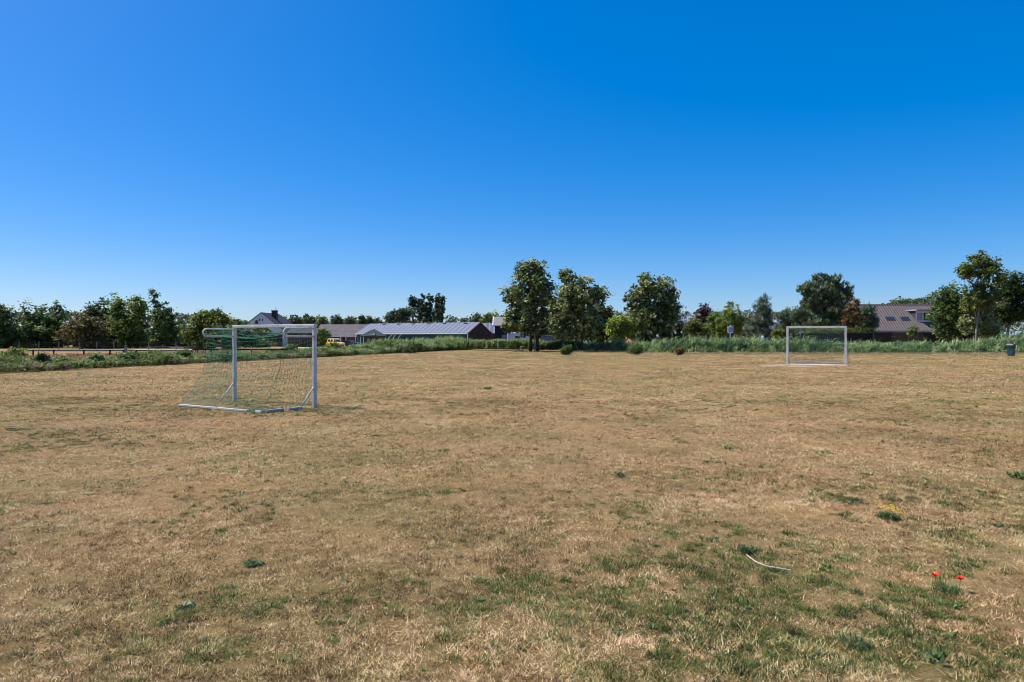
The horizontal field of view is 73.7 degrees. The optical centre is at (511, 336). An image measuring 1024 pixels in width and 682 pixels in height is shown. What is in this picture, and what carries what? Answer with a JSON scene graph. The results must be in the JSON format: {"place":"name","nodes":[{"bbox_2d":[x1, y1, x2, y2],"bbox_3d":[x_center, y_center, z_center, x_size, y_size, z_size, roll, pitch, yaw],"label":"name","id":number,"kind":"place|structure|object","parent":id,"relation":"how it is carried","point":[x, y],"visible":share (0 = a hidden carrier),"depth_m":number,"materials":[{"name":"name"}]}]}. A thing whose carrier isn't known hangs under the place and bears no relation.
{"place":"outdoors","nodes":[
{"label":"outdoors","id":0,"kind":"place"},
{"bbox_2d":[220,347,308,347],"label":"farm yard","id":1,"kind":"structure","parent":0,"point":[270,347],"depth_m":112.50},
{"bbox_2d":[326,339,344,345],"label":"parked car","id":2,"kind":"object","parent":1,"relation":"on","point":[337,341],"visible":0.46,"depth_m":115.45,"materials":[{"name":"yellow paint"}]},
{"bbox_2d":[340,340,359,345],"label":"parked car","id":3,"kind":"object","parent":1,"relation":"on","point":[347,342],"visible":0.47,"depth_m":117.30,"materials":[{"name":"paint"}]},
{"bbox_2d":[241,310,290,345],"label":"white house","id":4,"kind":"structure","parent":0,"point":[273,317],"depth_m":132.00,"materials":[{"name":"paint"}]},
{"bbox_2d":[287,329,323,346],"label":"brown barn","id":5,"kind":"structure","parent":0,"point":[300,333],"depth_m":117.80,"materials":[{"name":"stone"}]},
{"bbox_2d":[301,337,309,346],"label":"door","id":6,"kind":"structure","parent":5,"relation":"in","point":[305,339],"depth_m":117.74,"materials":[{"name":"grey wood"}]},
{"bbox_2d":[355,322,491,343],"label":"green barn","id":7,"kind":"structure","parent":0,"point":[469,330],"depth_m":129.10,"materials":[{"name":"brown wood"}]},
{"bbox_2d":[482,323,494,339],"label":"barn","id":8,"kind":"structure","parent":0,"point":[488,326],"depth_m":159.64,"materials":[{"name":"white metal"}]},
{"bbox_2d":[0,337,1023,681],"bbox_3d":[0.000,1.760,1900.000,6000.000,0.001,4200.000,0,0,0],"label":"ground","id":9,"kind":"structure","parent":0,"point":[162,503],"depth_m":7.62,"materials":[{"name":"beige plant"}]},
{"bbox_2d":[0,346,31,357],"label":"ditch bush","id":10,"kind":"object","parent":9,"relation":"on","point":[16,351],"visible":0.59,"depth_m":49.22,"materials":[{"name":"green plant"}]},
{"bbox_2d":[0,303,41,347],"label":"leafy tree","id":11,"kind":"object","parent":9,"relation":"on","point":[7,338],"visible":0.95,"depth_m":103.83,"materials":[{"name":"green plant"}]},
{"bbox_2d":[30,351,50,363],"bbox_3d":[-24.977,1.277,36.112,1.076,1.090,0.960,0,0,0],"label":"ditch bush","id":12,"kind":"object","parent":9,"relation":"on","point":[40,357],"visible":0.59,"depth_m":35.98,"materials":[{"name":"green plant"}]},
{"bbox_2d":[12,298,71,347],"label":"leafy tree","id":13,"kind":"object","parent":9,"relation":"on","point":[40,327],"visible":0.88,"depth_m":106.13,"materials":[{"name":"green plant"}]},
{"bbox_2d":[52,354,69,363],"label":"ditch bush","id":14,"kind":"object","parent":9,"relation":"on","point":[63,358],"visible":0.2,"depth_m":37.45,"materials":[{"name":"green plant"}]},
{"bbox_2d":[16,342,148,349],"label":"fence","id":15,"kind":"object","parent":9,"relation":"on","point":[58,346],"visible":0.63,"depth_m":85.94,"materials":[{"name":"brown wood"}]},
{"bbox_2d":[52,311,121,348],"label":"leafy tree","id":16,"kind":"object","parent":9,"relation":"on","point":[86,330],"visible":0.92,"depth_m":100.31,"materials":[{"name":"green plant"}]},
{"bbox_2d":[85,352,104,362],"bbox_3d":[-23.865,1.330,39.115,1.142,0.982,1.027,0,0,0],"label":"ditch bush","id":17,"kind":"object","parent":9,"relation":"on","point":[98,356],"visible":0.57,"depth_m":38.93,"materials":[{"name":"green plant"}]},
{"bbox_2d":[80,296,118,347],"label":"leafy tree","id":18,"kind":"object","parent":9,"relation":"on","point":[96,308],"visible":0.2,"depth_m":107.38,"materials":[{"name":"green plant"}]},
{"bbox_2d":[116,351,136,360],"bbox_3d":[-23.570,1.325,41.723,1.201,0.990,1.128,0,0,33],"label":"ditch bush","id":19,"kind":"object","parent":9,"relation":"on","point":[127,355],"visible":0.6,"depth_m":41.55,"materials":[{"name":"green plant"}]},
{"bbox_2d":[103,291,153,347],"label":"leafy tree","id":20,"kind":"object","parent":9,"relation":"on","point":[129,325],"visible":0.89,"depth_m":105.24,"materials":[{"name":"green plant"}]},
{"bbox_2d":[28,346,287,355],"bbox_3d":[-29.916,1.295,57.233,22.437,0.990,0.575,0,0,0],"label":"rail fence","id":21,"kind":"object","parent":9,"relation":"on","point":[149,350],"visible":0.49,"depth_m":57.04,"materials":[{"name":"brown wood"}]},
{"bbox_2d":[145,288,187,347],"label":"leafy tree","id":22,"kind":"object","parent":9,"relation":"on","point":[164,328],"visible":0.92,"depth_m":103.37,"materials":[{"name":"green plant"}]},
{"bbox_2d":[0,345,361,371],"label":"ditch weeds","id":23,"kind":"object","parent":9,"relation":"on","point":[144,358],"visible":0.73,"depth_m":42.16,"materials":[{"name":"green plant"}]},
{"bbox_2d":[171,348,191,357],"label":"ditch bush","id":24,"kind":"object","parent":9,"relation":"on","point":[183,352],"visible":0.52,"depth_m":45.72,"materials":[{"name":"green plant"}]},
{"bbox_2d":[175,599,194,609],"bbox_3d":[-2.120,1.736,4.445,0.140,0.039,0.130,0,0,0],"label":"broadleaf weed","id":25,"kind":"object","parent":9,"relation":"on","point":[187,603],"visible":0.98,"depth_m":4.44,"materials":[{"name":"green plant"}]},
{"bbox_2d":[177,307,241,348],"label":"leafy tree","id":26,"kind":"object","parent":9,"relation":"on","point":[203,320],"visible":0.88,"depth_m":101.03,"materials":[{"name":"green plant"}]},
{"bbox_2d":[216,350,231,361],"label":"ditch bush","id":27,"kind":"object","parent":9,"relation":"on","point":[224,355],"visible":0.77,"depth_m":46.72,"materials":[{"name":"green plant"}]},
{"bbox_2d":[218,318,275,347],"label":"leafy tree","id":28,"kind":"object","parent":9,"relation":"on","point":[240,340],"visible":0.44,"depth_m":111.87,"materials":[{"name":"green plant"}]},
{"bbox_2d":[178,324,316,412],"bbox_3d":[-6.718,0.720,17.083,3.306,2.080,1.936,0,0,31],"label":"football goal","id":29,"kind":"object","parent":9,"relation":"on","point":[234,337],"visible":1,"depth_m":17.04,"materials":[{"name":"white paint"}]},
{"bbox_2d":[242,558,264,567],"bbox_3d":[-1.998,1.732,5.278,0.169,0.047,0.188,0,0,-25],"label":"clover patch","id":30,"kind":"object","parent":9,"relation":"on","point":[252,562],"visible":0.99,"depth_m":5.26,"materials":[{"name":"green plant"}]},
{"bbox_2d":[239,332,282,346],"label":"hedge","id":31,"kind":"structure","parent":9,"relation":"on","point":[278,340],"depth_m":120.75,"materials":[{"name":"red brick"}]},
{"bbox_2d":[252,322,272,332],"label":"garden shrub","id":32,"kind":"object","parent":9,"relation":"on","point":[262,330],"visible":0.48,"depth_m":121.69,"materials":[{"name":"green plant"}]},
{"bbox_2d":[277,343,298,350],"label":"ditch bush","id":33,"kind":"object","parent":9,"relation":"on","point":[292,346],"visible":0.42,"depth_m":60.29,"materials":[{"name":"green plant"}]},
{"bbox_2d":[287,314,311,323],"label":"distant tree","id":34,"kind":"object","parent":9,"relation":"on","point":[296,319],"visible":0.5,"depth_m":209.32,"materials":[{"name":"green plant"}]},
{"bbox_2d":[303,313,317,323],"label":"distant tree","id":35,"kind":"object","parent":9,"relation":"on","point":[313,321],"visible":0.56,"depth_m":211.39,"materials":[{"name":"green plant"}]},
{"bbox_2d":[315,314,328,327],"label":"distant tree","id":36,"kind":"object","parent":9,"relation":"on","point":[321,320],"visible":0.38,"depth_m":214.23,"materials":[{"name":"green plant"}]},
{"bbox_2d":[317,327,333,346],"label":"garden shrub","id":37,"kind":"object","parent":9,"relation":"on","point":[323,335],"visible":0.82,"depth_m":117.47,"materials":[{"name":"green plant"}]},
{"bbox_2d":[323,340,340,347],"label":"ditch bush","id":38,"kind":"object","parent":9,"relation":"on","point":[333,344],"visible":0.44,"depth_m":69.27,"materials":[{"name":"green plant"}]},
{"bbox_2d":[330,314,345,323],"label":"distant tree","id":39,"kind":"object","parent":9,"relation":"on","point":[337,319],"visible":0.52,"depth_m":219.30,"materials":[{"name":"green plant"}]},
{"bbox_2d":[318,324,367,341],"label":"long outbuilding","id":40,"kind":"structure","parent":9,"relation":"on","point":[344,331],"depth_m":152.03,"materials":[{"name":"grey brick"}]},
{"bbox_2d":[344,316,357,323],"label":"distant tree","id":41,"kind":"object","parent":9,"relation":"on","point":[350,320],"visible":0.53,"depth_m":224.36,"materials":[{"name":"green plant"}]},
{"bbox_2d":[358,315,367,323],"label":"distant tree","id":42,"kind":"object","parent":9,"relation":"on","point":[362,319],"visible":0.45,"depth_m":224.54,"materials":[{"name":"green plant"}]},
{"bbox_2d":[359,329,386,343],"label":"garden pavilion","id":43,"kind":"structure","parent":9,"relation":"on","point":[373,334],"depth_m":112.27,"materials":[{"name":"green wood"}]},
{"bbox_2d":[372,317,383,323],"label":"distant tree","id":44,"kind":"object","parent":9,"relation":"on","point":[376,321],"visible":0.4,"depth_m":227.18,"materials":[{"name":"green plant"}]},
{"bbox_2d":[378,340,393,349],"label":"ditch bush","id":45,"kind":"object","parent":9,"relation":"on","point":[389,343],"visible":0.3,"depth_m":74.85,"materials":[{"name":"green plant"}]},
{"bbox_2d":[383,306,416,322],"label":"leafy tree","id":46,"kind":"object","parent":9,"relation":"on","point":[402,315],"visible":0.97,"depth_m":163.88,"materials":[{"name":"green plant"}]},
{"bbox_2d":[407,295,419,322],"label":"poplar tree","id":47,"kind":"object","parent":9,"relation":"on","point":[412,301],"visible":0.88,"depth_m":171.65,"materials":[{"name":"green plant"}]},
{"bbox_2d":[403,342,424,353],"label":"ditch bush","id":48,"kind":"object","parent":9,"relation":"on","point":[412,348],"visible":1,"depth_m":69.35,"materials":[{"name":"green plant"}]},
{"bbox_2d":[416,299,423,322],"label":"poplar tree","id":49,"kind":"object","parent":9,"relation":"on","point":[419,316],"visible":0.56,"depth_m":175.77,"materials":[{"name":"green plant"}]},
{"bbox_2d":[418,293,432,322],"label":"poplar tree","id":50,"kind":"object","parent":9,"relation":"on","point":[424,311],"visible":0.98,"depth_m":169.68,"materials":[{"name":"green plant"}]},
{"bbox_2d":[425,293,438,322],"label":"poplar tree","id":51,"kind":"object","parent":9,"relation":"on","point":[435,316],"visible":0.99,"depth_m":169.50,"materials":[{"name":"green plant"}]},
{"bbox_2d":[433,293,440,322],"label":"poplar tree","id":52,"kind":"object","parent":9,"relation":"on","point":[437,302],"visible":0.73,"depth_m":172.74,"materials":[{"name":"green plant"}]},
{"bbox_2d":[297,335,580,357],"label":"ditch reeds","id":53,"kind":"object","parent":9,"relation":"on","point":[447,342],"visible":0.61,"depth_m":84.85,"materials":[{"name":"green plant"}]},
{"bbox_2d":[437,295,446,322],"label":"poplar tree","id":54,"kind":"object","parent":9,"relation":"on","point":[441,306],"visible":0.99,"depth_m":170.65,"materials":[{"name":"green plant"}]},
{"bbox_2d":[471,312,482,321],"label":"distant tree","id":55,"kind":"object","parent":9,"relation":"on","point":[475,317],"visible":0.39,"depth_m":204.19,"materials":[{"name":"green plant"}]},
{"bbox_2d":[479,309,498,322],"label":"distant tree","id":56,"kind":"object","parent":9,"relation":"on","point":[487,317],"visible":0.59,"depth_m":189.11,"materials":[{"name":"green plant"}]},
{"bbox_2d":[0,349,1023,371],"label":"dry stalks","id":57,"kind":"object","parent":9,"relation":"on","point":[74,355],"visible":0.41,"depth_m":57.74,"materials":[{"name":"plant"}]},
{"bbox_2d":[0,385,1023,681],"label":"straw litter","id":58,"kind":"object","parent":9,"relation":"on","point":[528,535],"visible":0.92,"depth_m":5.82,"materials":[{"name":"beige plant"}]},
{"bbox_2d":[1,295,1023,333],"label":"woods","id":59,"kind":"object","parent":9,"relation":"on","point":[894,301],"visible":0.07,"depth_m":250.64,"materials":[{"name":"green plant"}]},
{"bbox_2d":[7,376,1017,676],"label":"weeds","id":60,"kind":"object","parent":9,"relation":"on","point":[653,544],"visible":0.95,"depth_m":5.27,"materials":[{"name":"green plant"}]},
{"bbox_2d":[507,332,529,339],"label":"caravan","id":61,"kind":"object","parent":9,"relation":"on","point":[513,335],"visible":0.16,"depth_m":102.95,"materials":[{"name":"white paint"}]},
{"bbox_2d":[498,256,560,350],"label":"tree","id":62,"kind":"object","parent":9,"relation":"on","point":[525,318],"visible":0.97,"depth_m":82.02,"materials":[{"name":"green plant"}]},
{"bbox_2d":[540,336,560,341],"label":"parked van","id":63,"kind":"object","parent":9,"relation":"on","point":[547,338],"depth_m":103.27,"materials":[{"name":"blue metal"}]},
{"bbox_2d":[560,344,573,354],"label":"round shrub","id":64,"kind":"object","parent":9,"relation":"on","point":[567,349],"visible":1,"depth_m":65.62,"materials":[{"name":"green plant"}]},
{"bbox_2d":[544,266,615,350],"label":"tree","id":65,"kind":"object","parent":9,"relation":"on","point":[570,311],"visible":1,"depth_m":79.45,"materials":[{"name":"green plant"}]},
{"bbox_2d":[586,303,617,343],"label":"tree","id":66,"kind":"object","parent":9,"relation":"on","point":[609,313],"visible":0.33,"depth_m":90.17,"materials":[{"name":"green plant"}]},
{"bbox_2d":[603,314,642,342],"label":"garden shrub","id":67,"kind":"object","parent":9,"relation":"on","point":[623,324],"visible":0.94,"depth_m":82.74,"materials":[{"name":"green plant"}]},
{"bbox_2d":[626,344,644,353],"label":"round shrub","id":68,"kind":"object","parent":9,"relation":"on","point":[636,349],"visible":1,"depth_m":67.66,"materials":[{"name":"green plant"}]},
{"bbox_2d":[622,272,686,341],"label":"tree","id":69,"kind":"object","parent":9,"relation":"on","point":[655,316],"visible":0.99,"depth_m":83.27,"materials":[{"name":"green plant"}]},
{"bbox_2d":[634,321,690,345],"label":"garden shrub","id":70,"kind":"object","parent":9,"relation":"on","point":[645,335],"visible":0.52,"depth_m":84.32,"materials":[{"name":"green plant"}]},
{"bbox_2d":[673,347,683,354],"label":"round shrub","id":71,"kind":"object","parent":9,"relation":"on","point":[679,350],"visible":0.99,"depth_m":64.80,"materials":[{"name":"brown plant"}]},
{"bbox_2d":[682,317,714,340],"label":"garden tree","id":72,"kind":"object","parent":9,"relation":"on","point":[694,329],"visible":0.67,"depth_m":93.30,"materials":[{"name":"green plant"}]},
{"bbox_2d":[692,302,718,326],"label":"garden tree","id":73,"kind":"object","parent":9,"relation":"on","point":[703,311],"visible":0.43,"depth_m":101.59,"materials":[{"name":"purple plant"}]},
{"bbox_2d":[702,311,734,341],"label":"garden tree","id":74,"kind":"object","parent":9,"relation":"on","point":[711,319],"visible":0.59,"depth_m":98.34,"materials":[{"name":"green plant"}]},
{"bbox_2d":[714,301,746,337],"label":"garden tree","id":75,"kind":"object","parent":9,"relation":"on","point":[732,320],"visible":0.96,"depth_m":96.51,"materials":[{"name":"green plant"}]},
{"bbox_2d":[725,312,750,337],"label":"garden tree","id":76,"kind":"object","parent":9,"relation":"on","point":[743,318],"visible":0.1,"depth_m":100.73,"materials":[{"name":"green plant"}]},
{"bbox_2d":[735,543,755,552],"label":"weed tuft","id":77,"kind":"object","parent":9,"relation":"on","point":[744,548],"visible":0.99,"depth_m":5.56,"materials":[{"name":"green plant"}]},
{"bbox_2d":[741,293,775,340],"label":"pine tree","id":78,"kind":"object","parent":9,"relation":"on","point":[761,322],"visible":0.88,"depth_m":92.39,"materials":[{"name":"green plant"}]},
{"bbox_2d":[770,328,792,341],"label":"garden shrub","id":79,"kind":"object","parent":9,"relation":"on","point":[776,333],"visible":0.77,"depth_m":87.73,"materials":[{"name":"green plant"}]},
{"bbox_2d":[772,306,801,340],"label":"tree","id":80,"kind":"object","parent":9,"relation":"on","point":[783,315],"visible":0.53,"depth_m":103.69,"materials":[{"name":"green plant"}]},
{"bbox_2d":[572,331,1023,352],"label":"reed bed","id":81,"kind":"object","parent":9,"relation":"on","point":[751,344],"visible":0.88,"depth_m":72.89,"materials":[{"name":"green plant"}]},
{"bbox_2d":[789,305,821,332],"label":"tree","id":82,"kind":"object","parent":9,"relation":"on","point":[800,316],"visible":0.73,"depth_m":98.36,"materials":[{"name":"green plant"}]},
{"bbox_2d":[786,326,849,364],"bbox_3d":[19.962,0.535,44.524,3.761,2.450,1.469,0,0,27],"label":"football goal","id":83,"kind":"object","parent":9,"relation":"on","point":[815,341],"visible":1,"depth_m":44.68,"materials":[{"name":"white paint"}]},
{"bbox_2d":[796,271,854,329],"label":"leafy tree","id":84,"kind":"object","parent":9,"relation":"on","point":[825,303],"visible":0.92,"depth_m":94.21,"materials":[{"name":"green plant"}]},
{"bbox_2d":[800,333,872,343],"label":"board fence","id":85,"kind":"object","parent":9,"relation":"on","point":[852,337],"visible":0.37,"depth_m":86.99,"materials":[{"name":"brown wood"}]},
{"bbox_2d":[805,326,878,332],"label":"clipped hedge","id":86,"kind":"object","parent":9,"relation":"on","point":[862,330],"visible":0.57,"depth_m":88.71,"materials":[{"name":"green plant"}]},
{"bbox_2d":[838,296,867,330],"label":"withered tree","id":87,"kind":"object","parent":9,"relation":"on","point":[855,317],"visible":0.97,"depth_m":89.68,"materials":[{"name":"brown plant"}]},
{"bbox_2d":[834,629,875,650],"bbox_3d":[1.953,1.710,3.888,0.246,0.090,0.221,0,0,44],"label":"grass tussock","id":88,"kind":"object","parent":9,"relation":"on","point":[842,636],"depth_m":3.87,"materials":[{"name":"green plant"}]},
{"bbox_2d":[852,302,880,330],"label":"tree","id":89,"kind":"object","parent":9,"relation":"on","point":[872,320],"visible":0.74,"depth_m":91.38,"materials":[{"name":"green plant"}]},
{"bbox_2d":[875,503,902,519],"bbox_3d":[3.638,1.695,6.612,0.290,0.121,0.266,0,0,0],"label":"weed tuft","id":90,"kind":"object","parent":9,"relation":"on","point":[888,514],"visible":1,"depth_m":6.58,"materials":[{"name":"green plant"}]},
{"bbox_2d":[906,325,919,342],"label":"garden shrub","id":91,"kind":"object","parent":9,"relation":"on","point":[912,330],"visible":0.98,"depth_m":81.87,"materials":[{"name":"green plant"}]},
{"bbox_2d":[873,332,971,346],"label":"woven fence","id":92,"kind":"object","parent":9,"relation":"on","point":[887,337],"visible":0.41,"depth_m":85.98,"materials":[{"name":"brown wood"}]},
{"bbox_2d":[919,646,946,663],"bbox_3d":[2.286,1.723,3.713,0.125,0.060,0.113,0,0,38],"label":"broadleaf weed","id":93,"kind":"object","parent":9,"relation":"on","point":[940,656],"visible":1,"depth_m":3.70,"materials":[{"name":"green plant"}]},
{"bbox_2d":[925,579,964,595],"bbox_3d":[2.994,1.711,4.683,0.273,0.087,0.246,0,0,0],"label":"grass tussock","id":94,"kind":"object","parent":9,"relation":"on","point":[952,587],"depth_m":4.68,"materials":[{"name":"green plant"}]},
{"bbox_2d":[925,279,968,341],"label":"leafy tree","id":95,"kind":"object","parent":9,"relation":"on","point":[944,307],"visible":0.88,"depth_m":83.53,"materials":[{"name":"green plant"}]},
{"bbox_2d":[952,290,1006,337],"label":"leafy tree","id":96,"kind":"object","parent":9,"relation":"on","point":[988,323],"visible":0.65,"depth_m":80.83,"materials":[{"name":"green plant"}]},
{"bbox_2d":[953,250,1010,340],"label":"leafy tree","id":97,"kind":"object","parent":9,"relation":"on","point":[982,296],"visible":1,"depth_m":79.66,"materials":[{"name":"green plant"}]},
{"bbox_2d":[974,332,1005,340],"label":"garden shrub","id":98,"kind":"object","parent":9,"relation":"on","point":[981,337],"visible":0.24,"depth_m":91.64,"materials":[{"name":"green plant"}]},
{"bbox_2d":[990,270,1023,335],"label":"leafy tree","id":99,"kind":"object","parent":9,"relation":"on","point":[1012,311],"visible":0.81,"depth_m":86.49,"materials":[{"name":"green plant"}]},
{"bbox_2d":[1006,344,1015,355],"bbox_3d":[45.727,1.209,62.581,0.680,1.096,0.600,0,0,-29],"label":"litter bin","id":100,"kind":"object","parent":9,"relation":"on","point":[1011,348],"visible":0.99,"depth_m":62.42,"materials":[{"name":"teal plastic"}]},
{"bbox_2d":[1006,470,1023,478],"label":"broadleaf weed","id":101,"kind":"object","parent":9,"relation":"on","point":[1018,475],"visible":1,"depth_m":8.49,"materials":[{"name":"green plant"}]},
{"bbox_2d":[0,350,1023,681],"bbox_3d":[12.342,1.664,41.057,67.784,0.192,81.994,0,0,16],"label":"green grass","id":102,"kind":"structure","parent":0,"point":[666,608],"depth_m":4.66,"materials":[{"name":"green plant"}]},
{"bbox_2d":[0,0,1023,336],"label":"sky","id":103,"kind":"structure","parent":0,"point":[245,159],"materials":[{"name":"blue"}]},
{"bbox_2d":[492,316,538,340],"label":"house","id":104,"kind":"structure","parent":0,"point":[499,332],"depth_m":112.00,"materials":[{"name":"blue wood"}]},
{"bbox_2d":[847,304,978,340],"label":"tiled house","id":105,"kind":"structure","parent":0,"point":[898,317],"depth_m":98.45,"materials":[{"name":"tile"}]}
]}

